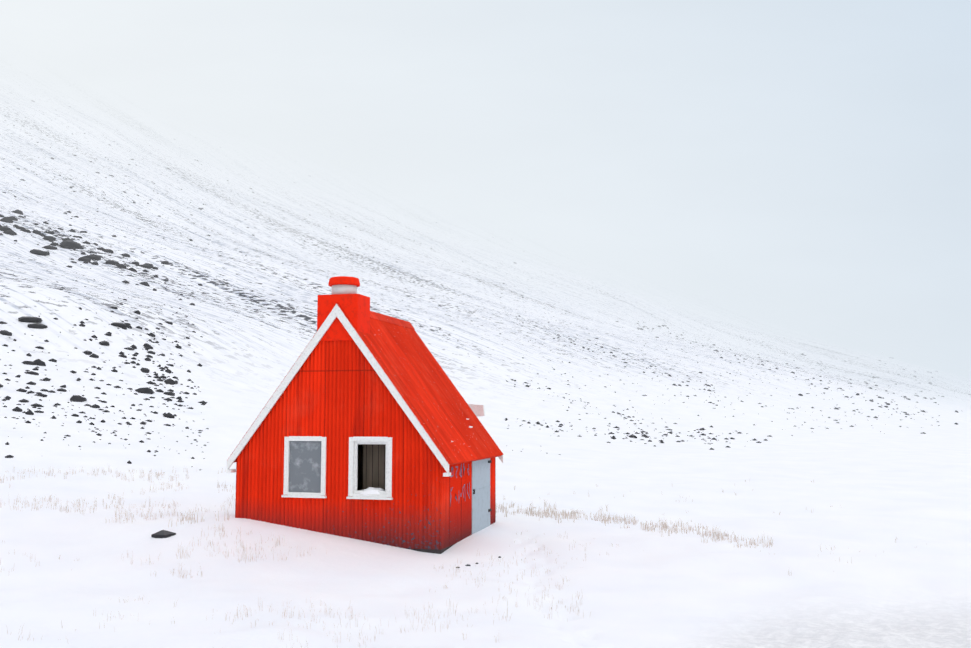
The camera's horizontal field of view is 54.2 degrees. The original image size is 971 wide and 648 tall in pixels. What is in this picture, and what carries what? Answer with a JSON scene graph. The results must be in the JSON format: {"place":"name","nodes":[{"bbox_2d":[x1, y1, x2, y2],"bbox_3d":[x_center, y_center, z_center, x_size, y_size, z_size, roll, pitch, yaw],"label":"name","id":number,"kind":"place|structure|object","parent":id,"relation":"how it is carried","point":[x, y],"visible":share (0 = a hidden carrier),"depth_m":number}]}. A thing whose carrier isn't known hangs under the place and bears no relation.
{"place":"outdoors","nodes":[
{"label":"outdoors","id":0,"kind":"place"},
{"bbox_2d":[235,457,495,549],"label":"hut side walls","id":1,"kind":"structure","parent":0,"point":[456,521],"depth_m":17.55},
{"bbox_2d":[228,303,503,464],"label":"roof","id":2,"kind":"structure","parent":1,"relation":"on","point":[432,397],"depth_m":18.58},
{"bbox_2d":[317,294,369,340],"bbox_3d":[-2.636,-0.094,17.640,0.800,0.850,0.590,-1,-6,15],"label":"chimney","id":3,"kind":"object","parent":2,"relation":"on","point":[355,308],"visible":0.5,"depth_m":17.37},
{"bbox_2d":[331,284,356,294],"bbox_3d":[-2.636,-0.617,17.689,0.470,0.220,0.470,-1,-6,15],"label":"chimney collar","id":4,"kind":"object","parent":3,"relation":"on","point":[343,289],"visible":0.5,"depth_m":17.49},
{"bbox_2d":[328,276,359,286],"bbox_3d":[-2.636,-0.781,17.705,0.588,0.150,0.588,-1,-6,15],"label":"chimney cap","id":5,"kind":"object","parent":4,"relation":"on","point":[338,280],"visible":0.83,"depth_m":17.47},
{"bbox_2d":[226,304,502,476],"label":"hut barge boards","id":6,"kind":"object","parent":2,"relation":"attached to","point":[337,312],"visible":0.65,"depth_m":17.34},
{"bbox_2d":[450,463,469,506],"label":"hut scribbles","id":7,"kind":"object","parent":1,"relation":"attached to","point":[456,477],"visible":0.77,"depth_m":17.71},
{"bbox_2d":[472,458,489,533],"bbox_3d":[-0.099,3.333,19.139,0.062,1.611,1.410,-1,-6,15],"label":"hut door","id":8,"kind":"structure","parent":1,"relation":"in","point":[481,495],"depth_m":19.07},
{"bbox_2d":[473,460,491,511],"bbox_3d":[-0.065,3.178,19.145,0.028,1.321,1.510,-1,-6,15],"label":"hardware piece","id":9,"kind":"object","parent":8,"relation":"attached to","point":[489,461],"visible":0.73,"depth_m":19.63},
{"bbox_2d":[360,487,384,495],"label":"snow","id":10,"kind":"structure","parent":0,"point":[369,490],"depth_m":16.93},
{"bbox_2d":[357,444,495,519],"bbox_3d":[-2.208,1.938,19.088,4.000,4.240,3.870,-1,-6,15],"label":"hut interior","id":11,"kind":"object","parent":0,"point":[371,465],"visible":0.04,"depth_m":17.55},
{"bbox_2d":[0,0,970,647],"bbox_3d":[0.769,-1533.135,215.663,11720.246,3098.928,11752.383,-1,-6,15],"label":"snowy ground","id":12,"kind":"structure","parent":0,"point":[236,108],"depth_m":88.37},
{"bbox_2d":[235,311,441,549],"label":"front wall","id":13,"kind":"structure","parent":12,"relation":"on","point":[335,405],"depth_m":17.16},
{"bbox_2d":[405,543,455,553],"bbox_3d":[-2.211,4.142,18.869,3.970,0.750,3.860,-1,-6,15],"label":"foundation","id":14,"kind":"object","parent":12,"relation":"on","point":[435,551],"depth_m":16.58},
{"bbox_2d":[0,465,916,647],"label":"dry grass tufts","id":15,"kind":"object","parent":12,"relation":"on","point":[662,524],"visible":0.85,"depth_m":18.95},
{"bbox_2d":[0,100,970,567],"bbox_3d":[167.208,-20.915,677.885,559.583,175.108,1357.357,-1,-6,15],"label":"rocks","id":16,"kind":"object","parent":12,"relation":"on","point":[66,244],"visible":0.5,"depth_m":58.45},
{"bbox_2d":[189,0,970,331],"label":"sky","id":17,"kind":"structure","parent":0,"point":[834,136]}
]}

